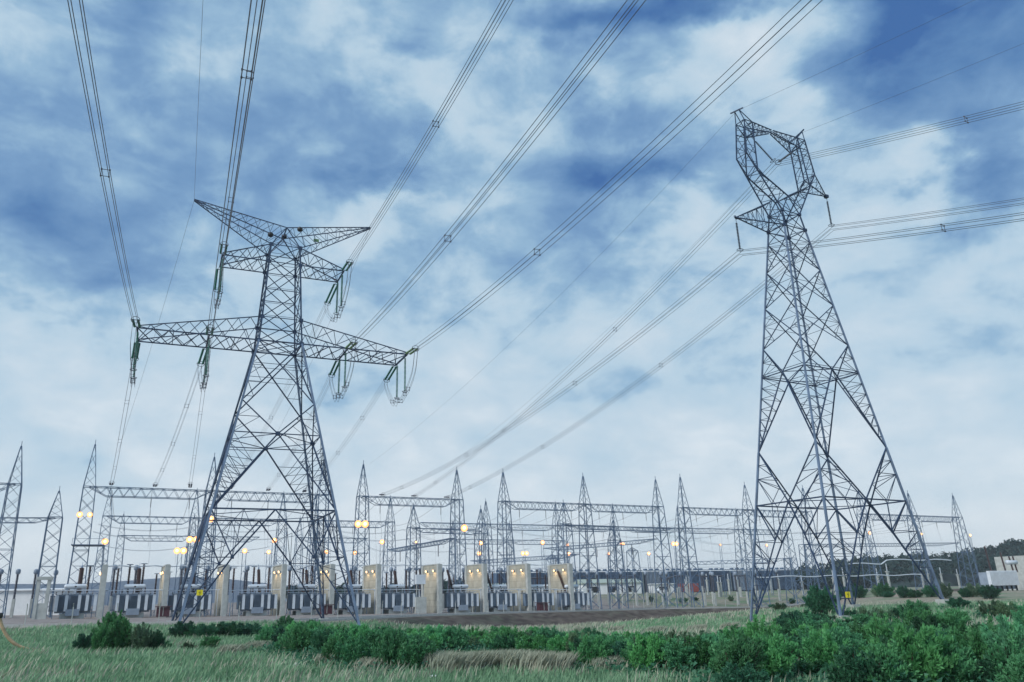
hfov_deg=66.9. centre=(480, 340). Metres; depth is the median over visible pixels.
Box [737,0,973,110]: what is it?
earth wire
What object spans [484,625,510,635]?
bush
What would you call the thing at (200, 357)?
insulator string
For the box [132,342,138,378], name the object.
insulator string
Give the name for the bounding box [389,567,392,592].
post insulator
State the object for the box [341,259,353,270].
insulator string
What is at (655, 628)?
grass tussock
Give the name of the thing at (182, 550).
floodlight mast
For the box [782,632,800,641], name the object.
bush
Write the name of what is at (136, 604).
power transformer
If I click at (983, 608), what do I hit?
bush
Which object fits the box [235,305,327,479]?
conductor bundle
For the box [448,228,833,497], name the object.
conductor bundle
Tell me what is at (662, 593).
post insulator
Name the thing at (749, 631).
bush
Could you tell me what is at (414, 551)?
floodlight mast
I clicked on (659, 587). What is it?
building
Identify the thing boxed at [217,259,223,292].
insulator string
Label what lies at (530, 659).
grass tussock
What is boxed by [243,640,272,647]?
grass tussock
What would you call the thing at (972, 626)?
bush
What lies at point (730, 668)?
bush
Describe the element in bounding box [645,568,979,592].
wooded hill
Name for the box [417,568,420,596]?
post insulator
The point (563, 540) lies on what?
gantry column
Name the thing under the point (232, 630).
bush
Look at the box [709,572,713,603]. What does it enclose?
post insulator
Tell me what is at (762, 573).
reactor bank
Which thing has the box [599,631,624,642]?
bush
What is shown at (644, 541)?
gantry beam
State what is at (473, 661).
grass tussock
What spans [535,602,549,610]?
fire cabinet
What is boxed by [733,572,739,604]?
post insulator
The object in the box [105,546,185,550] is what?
cross wires
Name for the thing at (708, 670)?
undergrowth
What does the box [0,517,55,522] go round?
gantry beam
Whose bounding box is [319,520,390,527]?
gantry beam
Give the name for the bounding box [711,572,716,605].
post insulator
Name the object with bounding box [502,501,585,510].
gantry beam
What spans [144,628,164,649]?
bush
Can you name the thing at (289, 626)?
bush
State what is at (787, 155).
insulator string
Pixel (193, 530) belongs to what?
gantry column
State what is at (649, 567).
tube busbar
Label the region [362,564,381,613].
firewall
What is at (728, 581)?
post insulator
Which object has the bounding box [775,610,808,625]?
bush
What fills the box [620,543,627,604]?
floodlight mast
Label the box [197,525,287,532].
cross wires
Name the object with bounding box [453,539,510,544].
gantry beam
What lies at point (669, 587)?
post insulator
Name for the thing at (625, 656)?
bush
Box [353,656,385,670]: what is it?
grass tussock
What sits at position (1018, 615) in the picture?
bush
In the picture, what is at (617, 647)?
bush
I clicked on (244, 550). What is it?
floodlight mast
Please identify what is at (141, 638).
bush
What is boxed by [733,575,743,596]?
post insulator
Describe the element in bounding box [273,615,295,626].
bush
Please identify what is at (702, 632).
bush
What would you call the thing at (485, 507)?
gantry column
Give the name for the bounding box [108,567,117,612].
post insulator
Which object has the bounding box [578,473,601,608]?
gantry column
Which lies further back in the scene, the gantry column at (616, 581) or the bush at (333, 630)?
the gantry column at (616, 581)
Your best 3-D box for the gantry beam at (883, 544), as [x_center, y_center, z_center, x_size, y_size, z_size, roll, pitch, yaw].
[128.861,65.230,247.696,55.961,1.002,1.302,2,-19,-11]
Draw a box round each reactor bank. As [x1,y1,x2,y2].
[491,570,505,583]
[531,570,546,584]
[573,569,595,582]
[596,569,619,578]
[620,569,644,592]
[643,569,666,591]
[666,568,688,591]
[688,568,711,591]
[709,568,732,590]
[730,568,751,590]
[750,568,772,590]
[770,567,792,589]
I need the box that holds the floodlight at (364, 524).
[355,520,368,527]
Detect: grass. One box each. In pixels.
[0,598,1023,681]
[0,600,1023,681]
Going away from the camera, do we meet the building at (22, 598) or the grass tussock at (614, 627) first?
the grass tussock at (614, 627)
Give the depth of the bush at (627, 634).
40.38 m
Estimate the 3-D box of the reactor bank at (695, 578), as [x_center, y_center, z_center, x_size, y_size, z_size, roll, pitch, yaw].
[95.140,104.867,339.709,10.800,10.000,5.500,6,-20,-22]
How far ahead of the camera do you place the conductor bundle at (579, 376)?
105.85 m
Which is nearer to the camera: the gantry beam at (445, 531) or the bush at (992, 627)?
the bush at (992, 627)
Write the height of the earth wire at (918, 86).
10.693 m
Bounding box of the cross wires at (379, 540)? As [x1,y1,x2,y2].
[342,535,415,540]
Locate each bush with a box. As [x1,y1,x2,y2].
[71,633,92,649]
[91,609,129,633]
[91,619,114,650]
[108,616,133,651]
[130,621,156,650]
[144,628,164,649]
[168,620,197,636]
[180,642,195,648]
[182,626,211,636]
[192,622,220,637]
[199,636,218,646]
[214,623,241,636]
[215,620,235,628]
[227,622,247,636]
[241,622,261,635]
[254,626,276,641]
[266,625,283,633]
[270,628,284,641]
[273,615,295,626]
[273,631,291,649]
[282,623,312,655]
[285,620,299,629]
[290,621,308,629]
[307,619,323,630]
[310,626,333,653]
[320,635,345,661]
[327,629,354,641]
[328,628,354,647]
[331,627,342,635]
[335,635,371,664]
[348,623,374,644]
[358,629,369,644]
[365,624,392,653]
[370,626,408,667]
[397,635,436,669]
[406,628,424,632]
[407,628,437,641]
[408,632,427,641]
[408,634,432,649]
[416,624,450,645]
[427,632,455,649]
[427,637,440,648]
[446,624,469,649]
[466,630,486,640]
[466,635,483,647]
[468,626,484,638]
[482,630,499,644]
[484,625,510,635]
[488,633,522,651]
[495,625,525,639]
[514,634,549,650]
[522,625,542,634]
[532,625,563,643]
[542,647,564,653]
[547,633,570,652]
[562,629,589,651]
[567,638,581,652]
[568,634,613,668]
[583,625,599,634]
[590,633,612,659]
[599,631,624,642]
[605,632,629,644]
[610,641,626,657]
[619,635,661,662]
[621,632,647,652]
[624,630,642,637]
[626,632,667,671]
[645,631,669,640]
[646,637,672,666]
[660,634,677,643]
[661,638,697,672]
[665,631,690,645]
[665,662,689,672]
[668,629,685,638]
[672,634,711,670]
[688,630,710,636]
[695,631,729,662]
[707,633,754,673]
[712,624,767,673]
[713,661,768,681]
[716,623,737,632]
[720,627,742,638]
[742,613,781,637]
[742,631,800,677]
[760,660,777,675]
[763,627,795,668]
[773,602,785,609]
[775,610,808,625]
[776,617,805,626]
[778,625,822,661]
[779,616,802,633]
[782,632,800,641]
[787,611,822,630]
[789,659,824,678]
[790,624,821,639]
[793,608,821,620]
[798,627,849,667]
[802,585,840,613]
[811,612,835,619]
[812,625,869,651]
[814,617,841,627]
[814,622,846,636]
[815,613,841,630]
[820,644,908,681]
[836,618,853,626]
[838,587,845,596]
[839,618,862,625]
[844,610,856,615]
[844,613,878,623]
[847,617,865,639]
[850,645,870,660]
[852,585,867,597]
[855,640,922,681]
[857,605,880,616]
[859,619,895,643]
[863,611,903,648]
[869,622,961,681]
[869,662,935,681]
[870,585,878,596]
[874,581,894,596]
[877,608,894,616]
[879,613,891,622]
[879,623,926,648]
[881,591,895,596]
[890,604,905,617]
[892,608,943,628]
[895,585,911,597]
[897,599,930,622]
[906,590,923,597]
[907,612,949,631]
[921,585,938,596]
[925,629,955,642]
[926,624,954,639]
[927,634,983,681]
[935,608,968,636]
[940,582,952,598]
[940,607,972,623]
[943,625,988,661]
[945,597,970,607]
[957,587,972,596]
[963,622,987,639]
[965,583,980,596]
[972,658,1010,681]
[977,584,1001,598]
[977,599,996,615]
[978,614,1015,639]
[979,614,1022,647]
[982,614,1023,667]
[987,629,1023,675]
[992,600,1017,617]
[994,653,1023,681]
[1009,621,1020,631]
[1010,603,1023,625]
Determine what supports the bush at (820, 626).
on the ground at (533, 619)
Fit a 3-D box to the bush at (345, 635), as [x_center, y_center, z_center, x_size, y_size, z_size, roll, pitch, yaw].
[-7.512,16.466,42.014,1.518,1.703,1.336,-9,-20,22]
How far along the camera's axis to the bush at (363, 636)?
42.57 m
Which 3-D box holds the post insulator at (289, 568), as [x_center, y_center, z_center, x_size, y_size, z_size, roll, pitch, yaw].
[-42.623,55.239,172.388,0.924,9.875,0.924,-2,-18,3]
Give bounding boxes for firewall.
[96,564,107,617]
[157,564,170,605]
[213,564,229,615]
[270,564,286,615]
[317,564,334,614]
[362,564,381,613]
[421,564,441,612]
[465,563,487,611]
[507,563,531,610]
[547,563,574,609]
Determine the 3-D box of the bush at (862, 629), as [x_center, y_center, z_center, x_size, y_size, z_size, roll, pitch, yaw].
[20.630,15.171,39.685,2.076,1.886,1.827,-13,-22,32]
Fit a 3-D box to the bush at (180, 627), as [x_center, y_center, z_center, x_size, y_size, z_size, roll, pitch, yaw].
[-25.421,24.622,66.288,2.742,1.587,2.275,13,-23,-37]
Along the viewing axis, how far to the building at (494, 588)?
266.02 m
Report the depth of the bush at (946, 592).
158.99 m
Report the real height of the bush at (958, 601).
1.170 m
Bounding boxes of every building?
[0,588,73,614]
[487,583,505,592]
[574,578,642,594]
[647,583,673,592]
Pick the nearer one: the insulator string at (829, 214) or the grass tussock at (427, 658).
the grass tussock at (427, 658)
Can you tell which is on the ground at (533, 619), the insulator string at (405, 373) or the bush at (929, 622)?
the bush at (929, 622)
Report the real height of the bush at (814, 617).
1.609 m
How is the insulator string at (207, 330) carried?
attached to the transmission tower at (202, 531)
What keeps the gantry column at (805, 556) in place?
on the ground at (533, 619)
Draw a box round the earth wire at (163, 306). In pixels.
[130,202,193,413]
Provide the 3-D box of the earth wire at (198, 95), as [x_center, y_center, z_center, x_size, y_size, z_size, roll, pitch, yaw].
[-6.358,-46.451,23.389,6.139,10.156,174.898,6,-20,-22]
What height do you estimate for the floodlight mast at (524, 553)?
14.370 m
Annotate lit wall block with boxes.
[994,555,1023,589]
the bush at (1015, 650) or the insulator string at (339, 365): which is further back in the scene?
the insulator string at (339, 365)
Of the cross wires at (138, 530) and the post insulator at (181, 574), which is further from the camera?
the cross wires at (138, 530)
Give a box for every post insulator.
[9,569,20,617]
[28,569,37,616]
[48,570,58,614]
[84,565,93,616]
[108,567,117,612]
[111,568,119,613]
[123,564,133,612]
[132,565,138,593]
[141,563,147,593]
[151,573,159,615]
[179,564,184,592]
[202,567,209,613]
[226,567,231,613]
[229,569,234,614]
[242,566,249,613]
[251,566,256,593]
[265,567,269,610]
[286,567,291,612]
[286,571,290,613]
[310,565,314,591]
[353,566,356,592]
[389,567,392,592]
[405,569,408,611]
[407,567,409,610]
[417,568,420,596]
[442,567,444,609]
[461,568,464,592]
[499,568,502,591]
[538,568,541,583]
[586,571,589,605]
[586,578,595,601]
[595,572,599,605]
[605,571,610,605]
[610,578,619,601]
[619,571,624,604]
[628,575,636,597]
[633,571,637,605]
[644,571,648,604]
[659,572,664,605]
[663,576,672,598]
[665,571,669,603]
[679,572,684,604]
[701,572,706,605]
[705,575,708,594]
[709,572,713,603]
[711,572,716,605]
[714,575,721,596]
[716,576,720,596]
[727,574,730,593]
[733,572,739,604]
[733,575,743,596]
[743,571,747,603]
[774,569,780,600]
[842,569,845,586]
[885,564,890,587]
[956,569,960,588]
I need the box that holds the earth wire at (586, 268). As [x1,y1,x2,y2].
[387,115,732,450]
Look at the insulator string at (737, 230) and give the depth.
82.99 m
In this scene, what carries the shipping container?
on the ground at (533, 619)
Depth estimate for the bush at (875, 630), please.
34.88 m
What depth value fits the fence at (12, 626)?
122.06 m
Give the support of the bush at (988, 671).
on the ground at (533, 619)
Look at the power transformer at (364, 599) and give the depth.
146.17 m
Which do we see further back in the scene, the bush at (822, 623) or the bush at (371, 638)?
the bush at (822, 623)
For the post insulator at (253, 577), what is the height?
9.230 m
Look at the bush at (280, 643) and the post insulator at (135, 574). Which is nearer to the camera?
the bush at (280, 643)
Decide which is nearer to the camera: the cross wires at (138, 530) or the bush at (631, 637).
the bush at (631, 637)
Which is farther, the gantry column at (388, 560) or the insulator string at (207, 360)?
the gantry column at (388, 560)
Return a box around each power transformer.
[42,563,107,618]
[102,566,162,617]
[161,570,219,616]
[229,564,279,615]
[286,568,328,614]
[327,565,374,614]
[373,569,420,613]
[443,567,481,612]
[480,572,520,611]
[518,584,556,610]
[553,567,591,609]
[978,546,1019,590]
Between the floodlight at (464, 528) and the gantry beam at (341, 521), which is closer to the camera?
the floodlight at (464, 528)
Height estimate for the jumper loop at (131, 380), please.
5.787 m
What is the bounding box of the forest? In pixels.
[286,538,1023,598]
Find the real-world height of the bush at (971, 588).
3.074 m
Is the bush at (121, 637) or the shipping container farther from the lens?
the shipping container
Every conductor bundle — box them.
[67,0,137,321]
[110,362,132,482]
[155,366,200,484]
[189,292,216,481]
[208,0,262,329]
[222,0,265,245]
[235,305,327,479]
[268,378,328,488]
[304,381,386,488]
[348,0,512,262]
[352,0,645,343]
[384,250,741,495]
[414,0,821,349]
[416,166,777,496]
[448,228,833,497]
[739,212,1023,255]
[776,101,1023,165]
[830,198,1023,229]
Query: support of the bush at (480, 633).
on the ground at (533, 619)
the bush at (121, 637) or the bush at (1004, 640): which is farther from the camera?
the bush at (121, 637)
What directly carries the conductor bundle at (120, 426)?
hanging from the insulator string at (132, 356)
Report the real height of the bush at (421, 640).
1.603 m
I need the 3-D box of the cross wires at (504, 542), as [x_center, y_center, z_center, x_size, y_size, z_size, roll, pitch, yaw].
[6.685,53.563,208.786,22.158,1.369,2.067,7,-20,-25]
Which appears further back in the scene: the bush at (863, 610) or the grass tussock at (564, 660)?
the bush at (863, 610)
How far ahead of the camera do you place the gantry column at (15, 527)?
140.52 m
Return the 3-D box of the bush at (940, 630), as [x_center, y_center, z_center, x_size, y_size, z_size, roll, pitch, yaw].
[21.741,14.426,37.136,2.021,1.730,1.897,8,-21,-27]
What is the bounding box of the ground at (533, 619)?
[0,586,1023,681]
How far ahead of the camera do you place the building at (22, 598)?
159.05 m
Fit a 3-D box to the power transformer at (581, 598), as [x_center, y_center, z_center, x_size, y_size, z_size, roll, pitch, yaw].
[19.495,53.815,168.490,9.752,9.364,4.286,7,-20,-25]
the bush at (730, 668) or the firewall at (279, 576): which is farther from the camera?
the firewall at (279, 576)
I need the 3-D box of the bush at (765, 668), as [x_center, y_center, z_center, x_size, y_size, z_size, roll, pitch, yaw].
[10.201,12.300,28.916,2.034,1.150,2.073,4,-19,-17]
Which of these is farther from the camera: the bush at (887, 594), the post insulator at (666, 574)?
the post insulator at (666, 574)
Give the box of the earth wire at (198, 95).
[194,7,202,196]
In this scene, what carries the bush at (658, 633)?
on the ground at (533, 619)
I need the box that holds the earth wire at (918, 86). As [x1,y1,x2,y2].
[807,43,1023,130]
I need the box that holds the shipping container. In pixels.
[678,583,698,591]
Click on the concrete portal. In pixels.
(39, 611)
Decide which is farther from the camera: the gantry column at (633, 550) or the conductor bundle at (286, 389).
the gantry column at (633, 550)
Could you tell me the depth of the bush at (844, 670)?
25.04 m
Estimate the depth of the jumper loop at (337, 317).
100.85 m
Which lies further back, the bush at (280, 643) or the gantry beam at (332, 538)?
the gantry beam at (332, 538)
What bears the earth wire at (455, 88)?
attached to the transmission tower at (202, 531)
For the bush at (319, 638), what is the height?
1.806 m
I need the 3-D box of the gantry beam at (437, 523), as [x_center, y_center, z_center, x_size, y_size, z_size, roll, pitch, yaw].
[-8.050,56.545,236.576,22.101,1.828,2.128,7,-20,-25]
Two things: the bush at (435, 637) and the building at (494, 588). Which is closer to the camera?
the bush at (435, 637)
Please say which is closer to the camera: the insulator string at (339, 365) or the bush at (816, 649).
the bush at (816, 649)
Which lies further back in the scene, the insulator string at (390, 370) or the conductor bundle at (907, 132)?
the insulator string at (390, 370)
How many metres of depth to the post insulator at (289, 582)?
159.24 m
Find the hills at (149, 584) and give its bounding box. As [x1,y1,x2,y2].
[0,577,417,605]
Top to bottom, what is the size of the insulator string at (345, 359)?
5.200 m
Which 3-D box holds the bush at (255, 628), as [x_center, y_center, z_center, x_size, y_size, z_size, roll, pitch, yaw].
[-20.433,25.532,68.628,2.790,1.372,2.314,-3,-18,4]
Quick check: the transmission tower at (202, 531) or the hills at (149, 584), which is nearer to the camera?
the transmission tower at (202, 531)
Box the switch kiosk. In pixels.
[413,575,426,612]
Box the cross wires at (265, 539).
[209,534,301,539]
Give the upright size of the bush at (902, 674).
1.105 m
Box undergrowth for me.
[238,600,1023,681]
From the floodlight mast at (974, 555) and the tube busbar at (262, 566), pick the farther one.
the floodlight mast at (974, 555)
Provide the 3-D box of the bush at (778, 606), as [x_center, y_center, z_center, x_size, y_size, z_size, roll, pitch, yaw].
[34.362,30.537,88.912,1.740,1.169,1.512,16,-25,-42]
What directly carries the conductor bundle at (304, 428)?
hanging from the insulator string at (333, 366)
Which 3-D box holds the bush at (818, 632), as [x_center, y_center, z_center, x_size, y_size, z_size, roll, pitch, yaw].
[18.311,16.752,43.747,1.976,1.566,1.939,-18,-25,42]
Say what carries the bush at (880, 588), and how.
on the ground at (533, 619)
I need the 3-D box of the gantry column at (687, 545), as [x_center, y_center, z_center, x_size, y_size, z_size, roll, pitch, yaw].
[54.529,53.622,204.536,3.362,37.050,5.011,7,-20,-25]
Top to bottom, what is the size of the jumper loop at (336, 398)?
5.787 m
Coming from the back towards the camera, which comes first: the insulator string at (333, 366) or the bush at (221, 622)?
the insulator string at (333, 366)
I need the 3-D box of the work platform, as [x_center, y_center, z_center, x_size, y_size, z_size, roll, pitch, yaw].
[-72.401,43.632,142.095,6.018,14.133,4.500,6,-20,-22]
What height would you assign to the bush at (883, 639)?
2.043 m
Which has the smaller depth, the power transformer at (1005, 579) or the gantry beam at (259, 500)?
the gantry beam at (259, 500)
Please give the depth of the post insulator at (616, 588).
228.70 m
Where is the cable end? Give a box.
[0,613,28,648]
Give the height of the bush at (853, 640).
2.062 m
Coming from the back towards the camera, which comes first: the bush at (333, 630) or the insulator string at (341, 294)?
the insulator string at (341, 294)
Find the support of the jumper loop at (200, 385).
hanging from the insulator string at (207, 330)
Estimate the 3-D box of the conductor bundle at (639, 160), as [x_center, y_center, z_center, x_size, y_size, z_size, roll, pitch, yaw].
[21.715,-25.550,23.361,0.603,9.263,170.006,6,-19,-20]
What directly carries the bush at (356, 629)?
on the ground at (533, 619)
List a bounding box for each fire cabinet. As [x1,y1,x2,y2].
[155,605,171,616]
[320,604,334,613]
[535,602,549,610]
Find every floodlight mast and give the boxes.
[172,548,186,615]
[186,536,195,589]
[200,516,213,616]
[238,548,248,614]
[264,550,272,610]
[268,538,276,613]
[378,540,385,591]
[413,541,418,594]
[521,551,528,563]
[541,540,544,579]
[607,553,612,602]
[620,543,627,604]
[646,552,653,603]
[671,542,681,603]
[719,544,726,595]
[765,544,773,594]
[968,534,980,585]
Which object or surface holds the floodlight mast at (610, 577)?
on the ground at (533, 619)
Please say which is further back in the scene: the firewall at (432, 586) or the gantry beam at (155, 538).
the gantry beam at (155, 538)
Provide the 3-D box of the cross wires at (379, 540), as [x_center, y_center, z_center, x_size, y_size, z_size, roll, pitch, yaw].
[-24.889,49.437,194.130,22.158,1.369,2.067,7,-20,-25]
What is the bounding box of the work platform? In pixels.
[71,538,104,583]
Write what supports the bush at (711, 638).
on the ground at (533, 619)
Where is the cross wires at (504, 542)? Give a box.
[468,536,541,542]
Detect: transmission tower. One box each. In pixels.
[136,199,407,627]
[730,107,948,621]
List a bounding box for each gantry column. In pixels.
[0,441,22,617]
[30,488,62,617]
[62,441,95,613]
[90,490,111,596]
[107,514,124,605]
[182,488,199,583]
[184,515,195,592]
[195,453,217,614]
[271,495,286,601]
[290,518,302,593]
[304,492,318,592]
[309,462,328,591]
[352,460,369,609]
[381,495,395,591]
[404,503,420,611]
[447,466,466,611]
[447,521,459,592]
[474,505,490,592]
[481,498,495,592]
[496,472,514,592]
[506,521,515,563]
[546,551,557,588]
[552,504,564,563]
[557,501,577,590]
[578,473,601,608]
[607,517,628,608]
[609,503,625,594]
[626,547,644,601]
[652,478,677,607]
[675,508,693,593]
[677,474,703,607]
[734,510,751,590]
[742,483,770,606]
[782,509,800,590]
[783,558,805,603]
[798,544,818,594]
[801,486,826,588]
[856,491,884,590]
[907,491,936,589]
[952,494,980,587]
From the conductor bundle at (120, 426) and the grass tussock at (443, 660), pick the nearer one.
the grass tussock at (443, 660)
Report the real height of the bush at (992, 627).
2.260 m
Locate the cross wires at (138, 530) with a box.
[100,524,196,530]
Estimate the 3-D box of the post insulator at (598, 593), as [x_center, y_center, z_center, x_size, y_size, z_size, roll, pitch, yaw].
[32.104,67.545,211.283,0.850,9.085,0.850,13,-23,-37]
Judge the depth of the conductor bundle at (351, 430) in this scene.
127.09 m
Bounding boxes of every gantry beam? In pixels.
[0,483,15,490]
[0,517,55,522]
[89,486,209,499]
[107,515,194,524]
[121,535,192,541]
[193,536,258,541]
[195,517,281,525]
[213,490,322,502]
[301,537,366,542]
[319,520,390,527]
[361,496,458,506]
[387,538,454,551]
[413,528,481,534]
[419,522,486,529]
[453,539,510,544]
[470,554,578,563]
[486,524,556,530]
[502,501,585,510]
[511,540,560,544]
[544,538,655,549]
[558,525,611,531]
[564,524,673,531]
[585,504,658,513]
[631,527,677,532]
[679,528,739,533]
[681,507,749,515]
[686,558,789,564]
[737,529,785,534]
[748,509,804,517]
[805,543,955,546]
[859,514,913,520]
[915,515,959,522]
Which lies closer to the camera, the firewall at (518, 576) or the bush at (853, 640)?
the bush at (853, 640)
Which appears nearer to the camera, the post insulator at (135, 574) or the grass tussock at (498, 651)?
the grass tussock at (498, 651)
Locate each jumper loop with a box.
[130,317,137,385]
[198,326,211,391]
[214,244,225,308]
[327,263,351,321]
[329,344,355,401]
[384,349,417,404]
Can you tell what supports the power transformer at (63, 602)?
on the ground at (533, 619)
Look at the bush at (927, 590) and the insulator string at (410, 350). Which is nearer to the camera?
the insulator string at (410, 350)
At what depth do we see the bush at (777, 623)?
55.41 m
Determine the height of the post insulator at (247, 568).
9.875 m
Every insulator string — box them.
[131,316,140,327]
[131,343,140,360]
[132,332,138,370]
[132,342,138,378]
[197,348,207,366]
[201,345,207,383]
[202,337,209,376]
[206,324,214,334]
[213,269,219,291]
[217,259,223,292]
[219,241,227,254]
[324,283,336,304]
[328,360,338,377]
[336,282,338,315]
[336,360,341,395]
[338,273,343,307]
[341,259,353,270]
[342,353,346,389]
[345,339,357,348]
[383,366,395,382]
[394,366,398,398]
[404,358,407,391]
[405,345,418,354]
[735,222,742,252]
[751,137,775,162]
[775,152,791,164]
[826,198,834,226]
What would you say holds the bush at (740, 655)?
on the ground at (533, 619)
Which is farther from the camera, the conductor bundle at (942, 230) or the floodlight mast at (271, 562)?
the floodlight mast at (271, 562)
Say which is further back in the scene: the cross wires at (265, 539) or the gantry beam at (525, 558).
the gantry beam at (525, 558)
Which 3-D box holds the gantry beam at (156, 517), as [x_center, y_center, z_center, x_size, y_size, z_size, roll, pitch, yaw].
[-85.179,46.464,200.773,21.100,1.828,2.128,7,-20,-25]
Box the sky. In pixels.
[0,0,1023,587]
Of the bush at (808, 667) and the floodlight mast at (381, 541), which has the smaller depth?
the bush at (808, 667)
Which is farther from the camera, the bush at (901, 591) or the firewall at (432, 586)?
the bush at (901, 591)
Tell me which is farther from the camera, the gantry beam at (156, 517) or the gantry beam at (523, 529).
the gantry beam at (523, 529)
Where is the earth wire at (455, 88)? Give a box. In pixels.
[370,2,504,227]
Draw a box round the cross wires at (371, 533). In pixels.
[324,528,403,533]
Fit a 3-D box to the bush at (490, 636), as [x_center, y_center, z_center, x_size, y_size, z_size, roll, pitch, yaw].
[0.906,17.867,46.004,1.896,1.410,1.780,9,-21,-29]
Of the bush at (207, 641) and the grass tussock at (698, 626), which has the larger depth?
the grass tussock at (698, 626)
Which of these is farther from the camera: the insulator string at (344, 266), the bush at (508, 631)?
the insulator string at (344, 266)
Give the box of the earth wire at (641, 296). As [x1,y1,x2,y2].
[453,157,777,461]
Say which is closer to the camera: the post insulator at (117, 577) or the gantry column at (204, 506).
the post insulator at (117, 577)
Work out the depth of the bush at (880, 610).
60.34 m
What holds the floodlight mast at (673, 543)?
on the ground at (533, 619)
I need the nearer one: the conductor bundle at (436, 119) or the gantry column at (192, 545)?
the conductor bundle at (436, 119)
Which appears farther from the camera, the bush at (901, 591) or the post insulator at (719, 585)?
the post insulator at (719, 585)
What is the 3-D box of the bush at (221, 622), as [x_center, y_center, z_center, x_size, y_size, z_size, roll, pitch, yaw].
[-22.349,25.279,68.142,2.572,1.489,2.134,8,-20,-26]
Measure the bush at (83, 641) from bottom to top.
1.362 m
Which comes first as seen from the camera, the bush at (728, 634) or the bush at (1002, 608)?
the bush at (728, 634)
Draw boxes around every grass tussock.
[215,643,249,655]
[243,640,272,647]
[312,653,340,663]
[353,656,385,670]
[419,649,462,670]
[429,651,477,671]
[448,650,490,671]
[465,650,506,671]
[474,647,518,656]
[493,647,533,669]
[502,649,546,669]
[518,650,565,673]
[535,650,581,672]
[575,626,588,631]
[589,655,626,669]
[608,625,623,630]
[646,625,667,632]
[687,624,707,632]
[720,621,740,629]
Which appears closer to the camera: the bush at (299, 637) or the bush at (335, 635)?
the bush at (335, 635)
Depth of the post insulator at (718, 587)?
248.68 m
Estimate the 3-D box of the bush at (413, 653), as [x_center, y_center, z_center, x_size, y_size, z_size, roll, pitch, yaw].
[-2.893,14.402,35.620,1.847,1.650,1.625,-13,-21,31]
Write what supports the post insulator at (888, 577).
on the ground at (533, 619)
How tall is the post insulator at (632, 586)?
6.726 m
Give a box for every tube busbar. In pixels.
[79,565,539,567]
[89,564,572,566]
[531,566,742,568]
[757,574,921,577]
[848,559,951,564]
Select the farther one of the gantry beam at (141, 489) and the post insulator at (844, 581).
the post insulator at (844, 581)
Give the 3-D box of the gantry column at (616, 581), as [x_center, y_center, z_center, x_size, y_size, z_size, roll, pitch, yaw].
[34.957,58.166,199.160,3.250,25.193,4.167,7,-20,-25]
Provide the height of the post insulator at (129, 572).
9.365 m
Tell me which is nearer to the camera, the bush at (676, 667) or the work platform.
the bush at (676, 667)
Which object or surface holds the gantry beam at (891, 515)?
attached to the gantry column at (909, 500)
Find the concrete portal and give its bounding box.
[31,577,53,618]
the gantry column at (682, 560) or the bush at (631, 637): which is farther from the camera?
the gantry column at (682, 560)
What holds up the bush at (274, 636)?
on the ground at (533, 619)
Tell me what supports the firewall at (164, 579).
on the ground at (533, 619)
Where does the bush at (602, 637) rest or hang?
on the ground at (533, 619)
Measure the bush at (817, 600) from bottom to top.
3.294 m
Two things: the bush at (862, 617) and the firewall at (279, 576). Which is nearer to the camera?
the bush at (862, 617)
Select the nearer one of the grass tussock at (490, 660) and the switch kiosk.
the grass tussock at (490, 660)
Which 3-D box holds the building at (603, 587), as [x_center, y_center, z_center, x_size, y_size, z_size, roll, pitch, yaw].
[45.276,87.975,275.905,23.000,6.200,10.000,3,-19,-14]
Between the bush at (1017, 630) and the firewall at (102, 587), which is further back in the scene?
the firewall at (102, 587)
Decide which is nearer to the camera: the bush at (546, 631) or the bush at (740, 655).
the bush at (740, 655)
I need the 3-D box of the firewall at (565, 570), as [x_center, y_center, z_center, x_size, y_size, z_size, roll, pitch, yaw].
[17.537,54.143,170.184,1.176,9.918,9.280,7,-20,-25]
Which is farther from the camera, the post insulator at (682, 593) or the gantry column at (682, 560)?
the gantry column at (682, 560)
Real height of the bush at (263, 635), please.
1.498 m
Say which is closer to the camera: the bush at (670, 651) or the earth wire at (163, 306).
the bush at (670, 651)
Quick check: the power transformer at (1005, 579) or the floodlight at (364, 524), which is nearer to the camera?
the floodlight at (364, 524)
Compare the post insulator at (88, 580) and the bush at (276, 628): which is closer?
the bush at (276, 628)
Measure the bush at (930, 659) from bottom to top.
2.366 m
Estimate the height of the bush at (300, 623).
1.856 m
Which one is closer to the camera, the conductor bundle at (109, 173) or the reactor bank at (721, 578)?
the conductor bundle at (109, 173)
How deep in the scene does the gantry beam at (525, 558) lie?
203.26 m
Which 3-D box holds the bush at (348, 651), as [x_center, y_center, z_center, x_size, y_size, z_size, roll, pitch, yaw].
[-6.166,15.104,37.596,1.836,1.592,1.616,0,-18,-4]
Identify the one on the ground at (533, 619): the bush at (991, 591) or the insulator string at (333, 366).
the bush at (991, 591)
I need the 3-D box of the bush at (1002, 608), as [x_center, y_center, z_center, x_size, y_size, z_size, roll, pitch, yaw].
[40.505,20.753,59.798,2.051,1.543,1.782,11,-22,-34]
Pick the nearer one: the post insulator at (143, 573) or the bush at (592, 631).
the bush at (592, 631)
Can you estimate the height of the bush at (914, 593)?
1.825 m
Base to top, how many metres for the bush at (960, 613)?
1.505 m
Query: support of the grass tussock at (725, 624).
on the ground at (533, 619)
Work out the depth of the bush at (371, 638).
39.28 m
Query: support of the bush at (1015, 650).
on the ground at (533, 619)
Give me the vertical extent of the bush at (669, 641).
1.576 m
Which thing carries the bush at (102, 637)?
on the ground at (533, 619)
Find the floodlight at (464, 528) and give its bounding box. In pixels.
[461,525,467,531]
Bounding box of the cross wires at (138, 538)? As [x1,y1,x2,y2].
[93,531,195,538]

